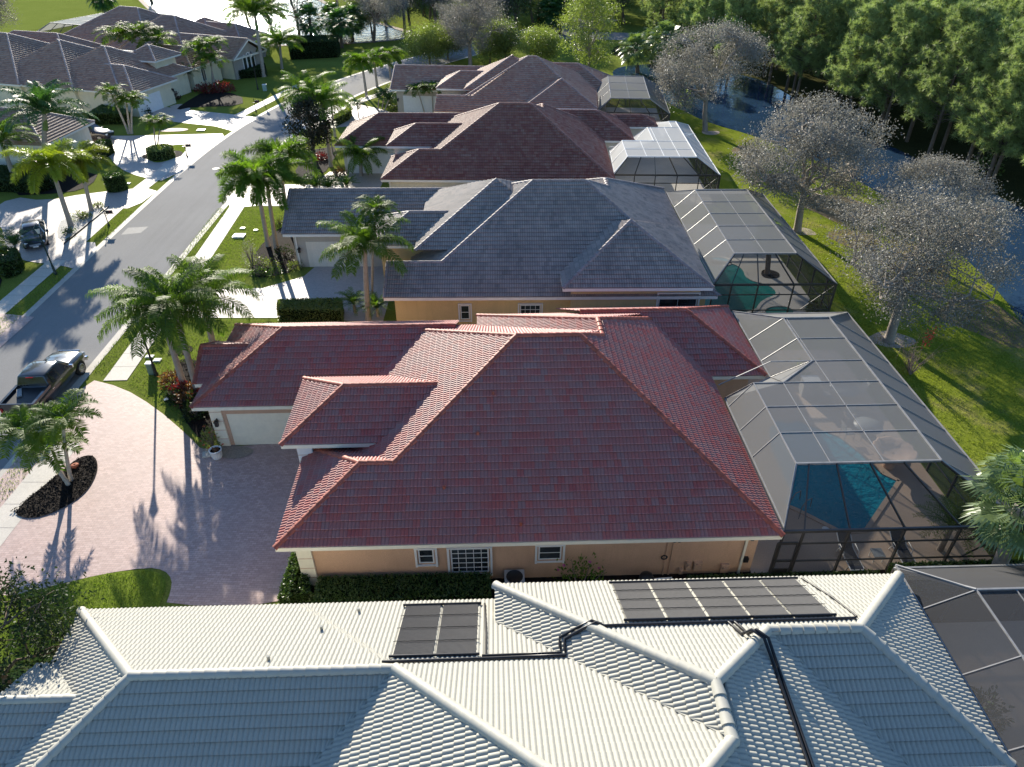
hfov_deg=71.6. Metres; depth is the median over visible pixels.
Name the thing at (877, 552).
side table
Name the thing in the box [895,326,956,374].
crape myrtle
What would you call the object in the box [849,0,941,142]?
pine tree
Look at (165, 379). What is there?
croton
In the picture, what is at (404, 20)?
shade tree
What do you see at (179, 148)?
lawn
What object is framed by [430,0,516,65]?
silver tree
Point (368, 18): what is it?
tree
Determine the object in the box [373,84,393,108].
palm tree
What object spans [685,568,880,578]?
hedge
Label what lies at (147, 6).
shore bank
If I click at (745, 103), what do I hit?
pond water
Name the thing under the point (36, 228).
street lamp
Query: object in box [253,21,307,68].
palm tree
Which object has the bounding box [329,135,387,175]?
palm tree
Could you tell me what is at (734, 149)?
leaf litter
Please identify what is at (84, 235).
sidewalk
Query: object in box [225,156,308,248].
palm tree
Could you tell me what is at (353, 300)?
palm tree
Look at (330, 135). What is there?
palm tree
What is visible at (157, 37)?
palm tree
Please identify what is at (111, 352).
grass
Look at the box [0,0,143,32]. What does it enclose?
golf course
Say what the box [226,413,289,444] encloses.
garage door
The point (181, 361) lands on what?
grass
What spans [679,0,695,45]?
pine tree
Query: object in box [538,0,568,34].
palm tree
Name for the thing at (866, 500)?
swimming pool
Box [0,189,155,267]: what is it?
driveway
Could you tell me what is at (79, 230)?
garden edging
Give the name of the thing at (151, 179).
sidewalk
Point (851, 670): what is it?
white tile house
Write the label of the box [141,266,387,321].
driveway
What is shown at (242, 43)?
taupe house
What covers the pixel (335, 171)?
shrub
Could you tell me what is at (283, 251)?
shrub
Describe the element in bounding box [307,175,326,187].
palm tree
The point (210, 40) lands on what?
palm tree
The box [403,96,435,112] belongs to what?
garage door
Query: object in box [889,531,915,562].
sun lounger
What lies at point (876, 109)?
undergrowth
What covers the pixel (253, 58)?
arched window
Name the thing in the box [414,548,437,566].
window
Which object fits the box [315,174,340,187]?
palm tree
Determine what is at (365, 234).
palm tree
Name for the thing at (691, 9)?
pine tree
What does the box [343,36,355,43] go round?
shrub
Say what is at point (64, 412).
palm tree
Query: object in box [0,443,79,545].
sidewalk
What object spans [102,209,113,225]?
mailbox
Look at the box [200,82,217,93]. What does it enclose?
shrub
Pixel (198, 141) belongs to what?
sidewalk
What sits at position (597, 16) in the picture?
willow tree
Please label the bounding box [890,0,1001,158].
pine tree
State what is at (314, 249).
garage door
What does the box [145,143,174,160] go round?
round hedge
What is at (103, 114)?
hedge
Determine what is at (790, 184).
leaf litter
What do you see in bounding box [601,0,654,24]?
tree
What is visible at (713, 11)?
pine tree
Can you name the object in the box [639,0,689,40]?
pine tree
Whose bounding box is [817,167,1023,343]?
silver tree
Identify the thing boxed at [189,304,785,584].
red tile house
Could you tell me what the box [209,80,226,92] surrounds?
shrub
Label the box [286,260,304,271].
shrub
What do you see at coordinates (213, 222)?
grass
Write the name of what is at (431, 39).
bushy tree
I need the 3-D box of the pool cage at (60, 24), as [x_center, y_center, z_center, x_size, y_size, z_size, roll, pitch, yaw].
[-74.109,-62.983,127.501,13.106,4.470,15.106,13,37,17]
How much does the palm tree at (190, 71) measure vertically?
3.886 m
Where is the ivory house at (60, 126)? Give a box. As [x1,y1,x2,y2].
[0,107,94,166]
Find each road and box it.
[0,19,614,470]
[518,30,757,41]
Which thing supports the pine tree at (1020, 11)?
on the forest floor
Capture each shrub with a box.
[60,226,76,235]
[70,210,90,222]
[79,212,92,218]
[93,200,104,207]
[102,170,128,192]
[174,91,180,99]
[193,82,208,93]
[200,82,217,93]
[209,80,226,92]
[219,81,236,91]
[240,235,260,269]
[246,254,268,269]
[250,266,266,279]
[261,258,282,269]
[265,264,286,278]
[273,243,295,258]
[274,215,282,226]
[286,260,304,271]
[303,172,314,180]
[316,151,327,160]
[323,173,336,181]
[332,166,348,176]
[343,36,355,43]
[382,97,396,105]
[388,103,397,110]
[552,552,612,581]
[739,139,752,153]
[804,298,821,311]
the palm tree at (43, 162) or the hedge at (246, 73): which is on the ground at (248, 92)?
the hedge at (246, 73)
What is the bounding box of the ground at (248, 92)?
[0,0,1012,685]
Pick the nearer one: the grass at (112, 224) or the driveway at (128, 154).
the grass at (112, 224)
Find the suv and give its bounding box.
[88,124,113,139]
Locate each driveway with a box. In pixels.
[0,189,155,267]
[0,313,33,346]
[0,380,299,605]
[92,134,223,180]
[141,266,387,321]
[147,107,257,130]
[227,172,382,206]
[302,104,387,128]
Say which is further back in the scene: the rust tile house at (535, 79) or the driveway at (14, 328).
the rust tile house at (535, 79)
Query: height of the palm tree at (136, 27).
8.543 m
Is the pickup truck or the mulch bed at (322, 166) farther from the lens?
the mulch bed at (322, 166)
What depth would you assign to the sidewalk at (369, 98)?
98.79 m
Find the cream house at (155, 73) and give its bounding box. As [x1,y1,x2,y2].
[0,30,222,116]
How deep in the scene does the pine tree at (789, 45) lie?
95.59 m
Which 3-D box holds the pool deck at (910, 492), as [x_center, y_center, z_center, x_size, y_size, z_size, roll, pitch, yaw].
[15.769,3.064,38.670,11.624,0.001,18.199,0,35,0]
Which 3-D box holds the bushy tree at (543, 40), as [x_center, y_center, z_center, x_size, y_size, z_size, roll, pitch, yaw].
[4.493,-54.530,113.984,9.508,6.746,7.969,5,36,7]
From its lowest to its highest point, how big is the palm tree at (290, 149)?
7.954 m
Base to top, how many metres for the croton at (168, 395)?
0.848 m
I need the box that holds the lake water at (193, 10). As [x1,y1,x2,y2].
[144,0,408,44]
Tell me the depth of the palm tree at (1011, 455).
31.53 m
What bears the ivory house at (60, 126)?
on the ground at (248, 92)
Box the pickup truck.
[0,350,88,417]
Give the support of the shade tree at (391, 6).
on the shore bank
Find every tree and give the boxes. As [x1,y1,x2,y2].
[0,0,22,28]
[0,79,99,180]
[0,111,41,172]
[0,138,94,226]
[0,227,39,255]
[0,403,70,485]
[0,556,104,691]
[12,422,88,481]
[21,388,102,481]
[53,139,113,211]
[85,268,224,386]
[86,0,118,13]
[91,23,143,45]
[94,81,129,133]
[107,92,143,133]
[107,256,234,390]
[109,20,161,48]
[111,90,150,133]
[134,25,178,48]
[137,112,166,143]
[143,253,259,341]
[147,114,175,143]
[179,62,201,76]
[180,36,214,83]
[191,35,229,84]
[193,48,228,88]
[215,0,263,27]
[215,148,299,246]
[222,0,287,76]
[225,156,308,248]
[239,134,320,209]
[247,0,298,46]
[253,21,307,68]
[273,0,326,35]
[277,70,335,158]
[282,93,337,166]
[290,75,354,166]
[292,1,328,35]
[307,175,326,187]
[312,84,349,136]
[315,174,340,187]
[315,206,414,320]
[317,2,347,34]
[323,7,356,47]
[329,118,340,153]
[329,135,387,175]
[331,174,360,187]
[332,0,411,42]
[334,287,370,315]
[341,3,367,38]
[342,50,382,97]
[344,0,389,31]
[347,97,368,117]
[351,194,401,305]
[355,291,395,317]
[359,46,393,86]
[368,89,387,109]
[371,46,407,78]
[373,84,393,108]
[378,89,396,110]
[379,0,431,36]
[392,0,431,30]
[398,17,458,64]
[404,82,430,112]
[409,0,462,27]
[418,80,440,112]
[429,1,448,22]
[429,20,467,59]
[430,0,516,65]
[466,16,518,63]
[473,0,498,16]
[485,15,530,57]
[490,0,528,20]
[494,0,540,30]
[511,22,567,61]
[530,0,538,22]
[532,0,558,31]
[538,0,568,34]
[543,0,576,33]
[552,0,624,68]
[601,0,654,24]
[616,31,653,72]
[638,27,663,64]
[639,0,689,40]
[644,19,682,65]
[649,14,780,131]
[667,0,694,27]
[677,0,720,63]
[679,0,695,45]
[682,0,730,73]
[706,2,757,57]
[711,0,766,82]
[720,85,904,232]
[746,0,789,76]
[752,0,797,84]
[764,219,783,274]
[766,0,833,90]
[767,0,846,104]
[772,0,828,95]
[799,0,858,107]
[812,0,872,108]
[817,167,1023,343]
[821,0,898,126]
[827,0,902,114]
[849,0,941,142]
[868,151,1015,254]
[879,0,934,122]
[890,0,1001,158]
[891,0,974,141]
[912,492,998,557]
[917,11,1007,155]
[949,0,1023,164]
[949,17,1023,176]
[958,20,1023,189]
[960,456,1023,563]
[970,58,1023,190]
[973,443,1023,512]
[974,0,998,9]
[974,0,1010,58]
[988,0,1004,12]
[990,0,1021,33]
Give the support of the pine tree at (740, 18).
on the forest floor
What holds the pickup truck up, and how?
on the road at (180, 211)
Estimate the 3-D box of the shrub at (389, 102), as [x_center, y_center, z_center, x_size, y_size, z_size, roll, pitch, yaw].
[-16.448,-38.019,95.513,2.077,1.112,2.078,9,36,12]
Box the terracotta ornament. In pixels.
[70,463,78,468]
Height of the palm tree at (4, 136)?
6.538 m
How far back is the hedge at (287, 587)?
29.86 m
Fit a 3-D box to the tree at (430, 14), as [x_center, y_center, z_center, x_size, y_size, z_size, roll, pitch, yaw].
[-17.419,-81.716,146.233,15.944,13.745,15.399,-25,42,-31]
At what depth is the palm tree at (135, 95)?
82.10 m
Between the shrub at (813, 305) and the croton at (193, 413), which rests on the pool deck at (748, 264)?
the shrub at (813, 305)
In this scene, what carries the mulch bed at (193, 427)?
on the ground at (248, 92)
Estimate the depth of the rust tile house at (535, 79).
84.48 m
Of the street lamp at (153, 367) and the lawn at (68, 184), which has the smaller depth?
the street lamp at (153, 367)
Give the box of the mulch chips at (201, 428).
[176,361,217,440]
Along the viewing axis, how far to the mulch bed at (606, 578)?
31.05 m
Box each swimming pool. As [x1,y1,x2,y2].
[700,259,778,313]
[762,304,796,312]
[789,464,901,533]
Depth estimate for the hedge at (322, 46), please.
119.55 m
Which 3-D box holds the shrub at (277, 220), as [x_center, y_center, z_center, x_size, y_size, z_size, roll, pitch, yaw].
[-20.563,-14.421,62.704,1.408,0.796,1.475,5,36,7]
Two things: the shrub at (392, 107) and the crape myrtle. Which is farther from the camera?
the shrub at (392, 107)
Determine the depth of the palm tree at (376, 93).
92.52 m
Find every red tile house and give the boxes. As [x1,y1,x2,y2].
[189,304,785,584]
[334,102,657,187]
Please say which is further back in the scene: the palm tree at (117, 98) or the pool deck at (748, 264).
the palm tree at (117, 98)
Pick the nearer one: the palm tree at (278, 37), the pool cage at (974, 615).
the pool cage at (974, 615)
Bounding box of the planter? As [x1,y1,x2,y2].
[208,445,222,459]
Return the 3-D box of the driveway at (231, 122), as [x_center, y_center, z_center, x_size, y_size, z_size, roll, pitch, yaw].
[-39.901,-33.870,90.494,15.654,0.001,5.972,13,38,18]
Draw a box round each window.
[200,68,206,81]
[242,55,247,68]
[246,52,251,66]
[250,55,255,66]
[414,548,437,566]
[446,547,492,575]
[458,303,471,321]
[518,303,542,313]
[535,545,565,563]
[656,292,700,305]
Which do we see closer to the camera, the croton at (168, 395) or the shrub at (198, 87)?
the croton at (168, 395)
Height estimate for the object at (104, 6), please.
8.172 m
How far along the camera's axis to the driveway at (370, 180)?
70.39 m
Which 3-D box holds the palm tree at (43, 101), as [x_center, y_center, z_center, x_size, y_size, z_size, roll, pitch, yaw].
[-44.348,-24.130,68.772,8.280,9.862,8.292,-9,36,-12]
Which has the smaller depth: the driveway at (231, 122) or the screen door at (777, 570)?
the screen door at (777, 570)
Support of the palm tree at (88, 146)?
on the gravel bed at (78, 225)
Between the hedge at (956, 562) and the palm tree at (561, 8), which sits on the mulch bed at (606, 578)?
the hedge at (956, 562)
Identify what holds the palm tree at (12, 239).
on the ground at (248, 92)
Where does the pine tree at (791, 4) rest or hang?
on the forest floor
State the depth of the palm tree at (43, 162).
58.17 m
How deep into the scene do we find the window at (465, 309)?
46.82 m
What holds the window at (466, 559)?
in the red tile house at (531, 445)
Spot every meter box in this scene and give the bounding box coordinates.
[153,358,161,361]
[232,233,245,237]
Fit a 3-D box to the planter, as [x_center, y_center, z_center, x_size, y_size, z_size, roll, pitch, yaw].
[-15.583,3.627,37.329,0.740,0.640,0.707,0,35,0]
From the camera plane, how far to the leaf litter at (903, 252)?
56.62 m
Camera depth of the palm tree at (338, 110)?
81.27 m
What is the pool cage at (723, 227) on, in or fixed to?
on the pool deck at (748, 264)
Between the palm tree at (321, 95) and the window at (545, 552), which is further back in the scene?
the palm tree at (321, 95)
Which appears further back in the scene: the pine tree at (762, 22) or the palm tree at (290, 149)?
the pine tree at (762, 22)
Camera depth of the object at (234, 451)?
37.88 m
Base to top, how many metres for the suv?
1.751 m
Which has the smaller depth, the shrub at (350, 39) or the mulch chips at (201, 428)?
the mulch chips at (201, 428)
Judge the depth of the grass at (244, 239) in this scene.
59.89 m
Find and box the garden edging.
[64,206,108,243]
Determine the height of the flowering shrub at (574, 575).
2.538 m
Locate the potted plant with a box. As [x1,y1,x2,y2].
[200,424,223,448]
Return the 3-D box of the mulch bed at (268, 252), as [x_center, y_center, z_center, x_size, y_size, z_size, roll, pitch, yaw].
[-18.675,-11.988,59.806,4.550,0.001,13.300,0,35,0]
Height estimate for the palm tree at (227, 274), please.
6.704 m
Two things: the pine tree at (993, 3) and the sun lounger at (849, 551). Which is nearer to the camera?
the sun lounger at (849, 551)
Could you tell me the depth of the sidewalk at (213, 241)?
61.27 m
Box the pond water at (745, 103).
[612,64,1023,323]
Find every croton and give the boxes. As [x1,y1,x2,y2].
[157,369,178,389]
[162,388,183,405]
[165,377,187,393]
[172,387,196,408]
[178,400,208,425]
[179,381,194,392]
[182,389,196,406]
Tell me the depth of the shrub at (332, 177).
71.25 m
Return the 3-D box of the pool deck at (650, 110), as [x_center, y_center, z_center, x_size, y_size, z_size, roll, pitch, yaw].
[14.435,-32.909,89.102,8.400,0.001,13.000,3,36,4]
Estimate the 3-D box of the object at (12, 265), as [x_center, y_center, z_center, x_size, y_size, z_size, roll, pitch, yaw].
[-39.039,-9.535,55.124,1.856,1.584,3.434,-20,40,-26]
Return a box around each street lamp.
[33,224,56,274]
[132,314,158,375]
[249,51,258,89]
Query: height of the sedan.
1.462 m
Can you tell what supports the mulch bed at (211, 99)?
on the ground at (248, 92)
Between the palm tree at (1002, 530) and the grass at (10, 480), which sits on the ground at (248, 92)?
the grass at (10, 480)
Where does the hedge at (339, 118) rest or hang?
on the ground at (248, 92)
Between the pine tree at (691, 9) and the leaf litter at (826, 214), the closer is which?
the leaf litter at (826, 214)
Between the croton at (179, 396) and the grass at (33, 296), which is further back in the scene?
the grass at (33, 296)
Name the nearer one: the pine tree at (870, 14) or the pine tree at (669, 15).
the pine tree at (870, 14)
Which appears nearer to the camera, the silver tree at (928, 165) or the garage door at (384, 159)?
the silver tree at (928, 165)
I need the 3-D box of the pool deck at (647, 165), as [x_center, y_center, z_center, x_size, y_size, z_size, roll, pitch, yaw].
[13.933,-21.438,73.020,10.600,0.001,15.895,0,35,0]
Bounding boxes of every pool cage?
[37,13,103,32]
[597,75,669,121]
[609,121,720,195]
[666,189,837,312]
[718,311,1023,573]
[890,564,1023,766]
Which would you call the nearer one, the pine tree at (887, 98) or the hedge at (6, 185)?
the hedge at (6, 185)
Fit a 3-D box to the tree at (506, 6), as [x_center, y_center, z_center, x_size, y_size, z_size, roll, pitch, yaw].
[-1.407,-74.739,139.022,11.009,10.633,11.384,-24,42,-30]
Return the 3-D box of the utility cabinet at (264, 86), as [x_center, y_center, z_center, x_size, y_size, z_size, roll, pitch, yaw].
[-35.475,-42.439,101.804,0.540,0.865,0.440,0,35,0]
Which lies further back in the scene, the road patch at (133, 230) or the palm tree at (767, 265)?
the road patch at (133, 230)
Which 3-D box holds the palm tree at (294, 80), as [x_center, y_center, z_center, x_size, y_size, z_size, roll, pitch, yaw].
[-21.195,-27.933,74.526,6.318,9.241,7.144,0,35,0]
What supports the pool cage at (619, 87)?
on the pool deck at (650, 110)
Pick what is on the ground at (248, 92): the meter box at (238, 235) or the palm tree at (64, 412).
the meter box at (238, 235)
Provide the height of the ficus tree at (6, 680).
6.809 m
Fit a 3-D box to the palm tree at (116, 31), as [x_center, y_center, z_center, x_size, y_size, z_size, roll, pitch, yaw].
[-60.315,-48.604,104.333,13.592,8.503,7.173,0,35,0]
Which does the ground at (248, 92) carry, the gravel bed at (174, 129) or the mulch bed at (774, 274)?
the gravel bed at (174, 129)
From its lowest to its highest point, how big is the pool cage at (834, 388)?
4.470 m
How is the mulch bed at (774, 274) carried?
on the pool deck at (748, 264)
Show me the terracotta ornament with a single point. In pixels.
(74, 465)
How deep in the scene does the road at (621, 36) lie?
137.57 m
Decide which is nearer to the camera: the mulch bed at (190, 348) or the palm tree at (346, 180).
the mulch bed at (190, 348)
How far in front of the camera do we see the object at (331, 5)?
129.76 m
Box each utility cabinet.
[144,361,153,374]
[262,84,266,90]
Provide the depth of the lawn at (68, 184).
70.59 m
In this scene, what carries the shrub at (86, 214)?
on the gravel bed at (78, 225)
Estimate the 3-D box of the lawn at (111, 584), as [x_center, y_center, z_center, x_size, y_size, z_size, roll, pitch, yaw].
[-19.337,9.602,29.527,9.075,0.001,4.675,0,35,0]
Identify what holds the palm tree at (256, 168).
on the mulch bed at (268, 252)
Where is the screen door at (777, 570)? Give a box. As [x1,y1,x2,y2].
[768,542,798,573]
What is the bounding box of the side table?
[868,548,885,562]
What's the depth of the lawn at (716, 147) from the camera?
46.63 m
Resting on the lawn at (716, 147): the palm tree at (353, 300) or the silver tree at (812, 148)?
the silver tree at (812, 148)
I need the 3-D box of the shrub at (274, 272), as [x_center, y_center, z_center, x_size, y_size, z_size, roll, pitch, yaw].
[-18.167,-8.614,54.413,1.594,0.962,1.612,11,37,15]
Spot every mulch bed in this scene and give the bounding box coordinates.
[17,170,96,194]
[17,455,97,517]
[142,150,182,158]
[167,346,192,354]
[174,359,216,442]
[177,92,242,108]
[249,227,296,276]
[295,146,336,177]
[296,570,888,603]
[761,269,779,277]
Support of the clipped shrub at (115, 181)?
on the ground at (248, 92)
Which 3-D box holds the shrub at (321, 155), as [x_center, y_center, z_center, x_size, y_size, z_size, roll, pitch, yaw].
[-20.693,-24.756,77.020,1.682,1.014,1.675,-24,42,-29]
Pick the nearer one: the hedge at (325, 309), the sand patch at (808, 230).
the hedge at (325, 309)
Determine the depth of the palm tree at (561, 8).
135.27 m
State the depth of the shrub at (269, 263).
55.39 m
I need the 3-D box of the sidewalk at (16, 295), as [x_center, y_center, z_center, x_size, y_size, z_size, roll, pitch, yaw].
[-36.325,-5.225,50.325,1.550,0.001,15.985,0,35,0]
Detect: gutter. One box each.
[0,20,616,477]
[22,18,578,315]
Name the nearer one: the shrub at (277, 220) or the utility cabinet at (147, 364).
the utility cabinet at (147, 364)
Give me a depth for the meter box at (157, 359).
45.00 m
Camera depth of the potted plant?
37.65 m
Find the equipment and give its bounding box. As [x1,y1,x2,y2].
[639,571,671,579]
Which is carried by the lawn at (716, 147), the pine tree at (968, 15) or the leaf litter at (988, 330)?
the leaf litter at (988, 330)
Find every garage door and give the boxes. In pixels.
[136,91,163,116]
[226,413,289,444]
[305,242,370,266]
[347,153,394,172]
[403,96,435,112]
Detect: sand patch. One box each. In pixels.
[702,131,719,134]
[797,228,815,234]
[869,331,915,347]
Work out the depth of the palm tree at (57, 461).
34.19 m
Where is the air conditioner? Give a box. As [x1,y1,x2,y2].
[504,569,524,583]
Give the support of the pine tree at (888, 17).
on the forest floor
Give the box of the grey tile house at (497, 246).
[281,177,721,324]
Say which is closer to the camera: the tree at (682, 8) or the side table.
the side table
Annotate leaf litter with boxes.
[732,145,765,161]
[768,173,815,192]
[805,195,878,230]
[828,229,877,250]
[881,239,949,286]
[934,292,1023,347]
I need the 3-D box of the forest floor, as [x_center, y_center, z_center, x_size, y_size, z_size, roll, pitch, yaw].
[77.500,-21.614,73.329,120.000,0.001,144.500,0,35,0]
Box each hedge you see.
[0,165,55,192]
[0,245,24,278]
[86,104,133,124]
[91,139,115,157]
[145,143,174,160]
[238,63,267,78]
[276,297,343,321]
[277,551,300,604]
[288,34,340,59]
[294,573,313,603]
[312,570,492,603]
[333,108,351,126]
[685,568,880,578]
[885,558,1023,602]
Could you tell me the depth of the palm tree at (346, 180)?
69.31 m
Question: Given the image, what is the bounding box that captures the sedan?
[19,219,48,248]
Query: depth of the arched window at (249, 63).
108.84 m
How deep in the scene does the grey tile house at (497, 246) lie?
47.58 m
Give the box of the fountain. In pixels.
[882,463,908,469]
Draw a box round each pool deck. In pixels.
[606,107,659,121]
[612,157,704,203]
[682,224,816,318]
[729,351,991,572]
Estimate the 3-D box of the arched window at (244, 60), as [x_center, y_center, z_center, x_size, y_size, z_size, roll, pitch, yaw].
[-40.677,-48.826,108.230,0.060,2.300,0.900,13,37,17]
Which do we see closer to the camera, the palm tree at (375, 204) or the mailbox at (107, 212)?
the palm tree at (375, 204)
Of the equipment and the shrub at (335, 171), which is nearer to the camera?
the equipment
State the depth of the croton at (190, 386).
41.78 m
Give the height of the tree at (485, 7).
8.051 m
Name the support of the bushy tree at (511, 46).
on the ground at (248, 92)
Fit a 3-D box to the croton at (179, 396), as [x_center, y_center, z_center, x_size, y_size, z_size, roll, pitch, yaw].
[-18.934,0.762,41.186,1.505,1.104,1.502,-10,37,-14]
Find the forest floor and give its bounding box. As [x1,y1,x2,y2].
[612,42,1023,208]
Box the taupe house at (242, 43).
[63,6,272,79]
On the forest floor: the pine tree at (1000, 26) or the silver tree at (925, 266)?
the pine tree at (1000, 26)
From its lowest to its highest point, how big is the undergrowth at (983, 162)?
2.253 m
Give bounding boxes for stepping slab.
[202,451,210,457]
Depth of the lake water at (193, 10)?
157.37 m
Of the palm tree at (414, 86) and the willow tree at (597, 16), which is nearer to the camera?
the palm tree at (414, 86)
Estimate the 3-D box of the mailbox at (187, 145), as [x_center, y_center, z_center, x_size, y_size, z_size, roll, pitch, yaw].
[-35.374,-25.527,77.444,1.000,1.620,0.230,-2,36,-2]
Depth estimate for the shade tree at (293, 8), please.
128.08 m
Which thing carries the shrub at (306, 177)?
on the ground at (248, 92)
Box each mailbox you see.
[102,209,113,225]
[182,142,191,156]
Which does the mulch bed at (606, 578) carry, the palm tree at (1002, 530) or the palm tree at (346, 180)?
the palm tree at (1002, 530)
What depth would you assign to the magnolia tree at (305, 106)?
70.68 m
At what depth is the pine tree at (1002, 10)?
86.67 m
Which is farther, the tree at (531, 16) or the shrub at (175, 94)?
the tree at (531, 16)
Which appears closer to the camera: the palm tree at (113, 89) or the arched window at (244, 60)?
the palm tree at (113, 89)
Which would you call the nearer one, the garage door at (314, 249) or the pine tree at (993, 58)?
the garage door at (314, 249)
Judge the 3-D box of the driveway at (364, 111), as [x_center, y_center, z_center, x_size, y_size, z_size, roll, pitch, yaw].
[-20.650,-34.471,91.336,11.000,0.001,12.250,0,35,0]
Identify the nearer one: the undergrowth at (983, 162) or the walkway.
the undergrowth at (983, 162)
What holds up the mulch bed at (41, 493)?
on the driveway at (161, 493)
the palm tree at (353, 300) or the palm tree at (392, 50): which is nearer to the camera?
the palm tree at (353, 300)
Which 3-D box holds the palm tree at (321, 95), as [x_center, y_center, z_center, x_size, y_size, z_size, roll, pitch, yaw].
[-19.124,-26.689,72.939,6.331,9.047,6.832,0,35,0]
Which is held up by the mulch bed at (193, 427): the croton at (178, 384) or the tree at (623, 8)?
the croton at (178, 384)
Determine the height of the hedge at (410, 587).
1.009 m
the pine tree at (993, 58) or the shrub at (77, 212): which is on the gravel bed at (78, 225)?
the shrub at (77, 212)
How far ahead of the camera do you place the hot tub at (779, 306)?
50.42 m
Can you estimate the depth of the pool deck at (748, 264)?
54.20 m
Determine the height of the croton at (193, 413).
1.184 m
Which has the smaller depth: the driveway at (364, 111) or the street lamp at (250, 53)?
the driveway at (364, 111)
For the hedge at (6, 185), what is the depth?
69.08 m
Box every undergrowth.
[864,101,892,114]
[967,152,1005,175]
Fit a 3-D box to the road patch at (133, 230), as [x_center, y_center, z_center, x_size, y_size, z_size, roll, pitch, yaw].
[-32.755,-13.263,61.617,1.712,0.001,1.797,0,35,0]
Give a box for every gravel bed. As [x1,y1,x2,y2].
[57,208,101,239]
[160,128,187,131]
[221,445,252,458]
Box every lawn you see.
[0,570,165,662]
[151,145,185,161]
[606,99,1023,560]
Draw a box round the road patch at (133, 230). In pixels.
[121,227,147,234]
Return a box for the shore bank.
[139,0,414,45]
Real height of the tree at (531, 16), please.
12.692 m
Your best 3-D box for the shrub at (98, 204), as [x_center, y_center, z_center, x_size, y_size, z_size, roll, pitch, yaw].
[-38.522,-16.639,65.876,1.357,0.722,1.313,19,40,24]
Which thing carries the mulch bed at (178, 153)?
on the lawn at (179, 148)
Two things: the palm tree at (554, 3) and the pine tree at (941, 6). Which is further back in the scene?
the palm tree at (554, 3)
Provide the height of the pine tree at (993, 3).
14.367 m
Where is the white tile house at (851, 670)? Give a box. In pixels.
[0,571,1015,766]
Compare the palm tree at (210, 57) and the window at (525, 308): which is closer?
the window at (525, 308)
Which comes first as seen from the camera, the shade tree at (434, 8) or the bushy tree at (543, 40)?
the bushy tree at (543, 40)
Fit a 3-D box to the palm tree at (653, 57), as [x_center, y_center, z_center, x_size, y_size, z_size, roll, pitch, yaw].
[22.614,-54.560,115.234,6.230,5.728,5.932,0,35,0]
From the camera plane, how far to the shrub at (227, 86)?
101.45 m
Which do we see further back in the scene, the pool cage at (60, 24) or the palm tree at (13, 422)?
the pool cage at (60, 24)
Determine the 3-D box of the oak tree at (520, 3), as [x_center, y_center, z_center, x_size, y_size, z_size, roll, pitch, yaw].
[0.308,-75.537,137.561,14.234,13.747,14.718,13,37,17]
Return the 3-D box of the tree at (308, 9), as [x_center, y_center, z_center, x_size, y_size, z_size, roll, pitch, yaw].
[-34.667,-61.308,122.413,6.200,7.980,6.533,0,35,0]
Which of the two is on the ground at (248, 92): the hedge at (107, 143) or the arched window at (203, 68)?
the hedge at (107, 143)
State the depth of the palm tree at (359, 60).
95.49 m
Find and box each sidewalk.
[0,260,65,313]
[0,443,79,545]
[66,207,123,243]
[103,260,209,380]
[129,165,176,192]
[162,135,211,164]
[194,206,244,259]
[235,86,296,115]
[352,89,390,104]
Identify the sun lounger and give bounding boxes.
[836,532,863,570]
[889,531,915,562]
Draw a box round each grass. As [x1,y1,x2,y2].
[0,269,69,333]
[0,454,38,502]
[92,209,134,239]
[94,320,140,373]
[128,319,279,420]
[167,208,226,287]
[211,208,282,281]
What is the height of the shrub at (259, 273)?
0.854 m
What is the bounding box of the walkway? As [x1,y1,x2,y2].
[170,104,189,109]
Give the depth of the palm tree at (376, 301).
48.99 m
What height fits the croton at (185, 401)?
1.065 m
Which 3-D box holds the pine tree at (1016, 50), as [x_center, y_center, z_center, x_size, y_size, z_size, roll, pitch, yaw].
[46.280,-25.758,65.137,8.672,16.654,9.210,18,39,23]
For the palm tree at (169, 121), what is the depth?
78.09 m
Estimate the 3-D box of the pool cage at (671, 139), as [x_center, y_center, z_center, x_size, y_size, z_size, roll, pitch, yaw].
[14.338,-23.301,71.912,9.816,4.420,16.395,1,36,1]
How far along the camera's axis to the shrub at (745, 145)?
77.34 m
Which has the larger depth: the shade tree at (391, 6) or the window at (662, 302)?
the shade tree at (391, 6)
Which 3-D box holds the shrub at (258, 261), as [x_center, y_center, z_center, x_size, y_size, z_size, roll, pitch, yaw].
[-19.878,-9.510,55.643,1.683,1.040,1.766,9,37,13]
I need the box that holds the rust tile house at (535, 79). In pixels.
[389,54,608,112]
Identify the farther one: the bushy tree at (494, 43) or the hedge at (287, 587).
the bushy tree at (494, 43)

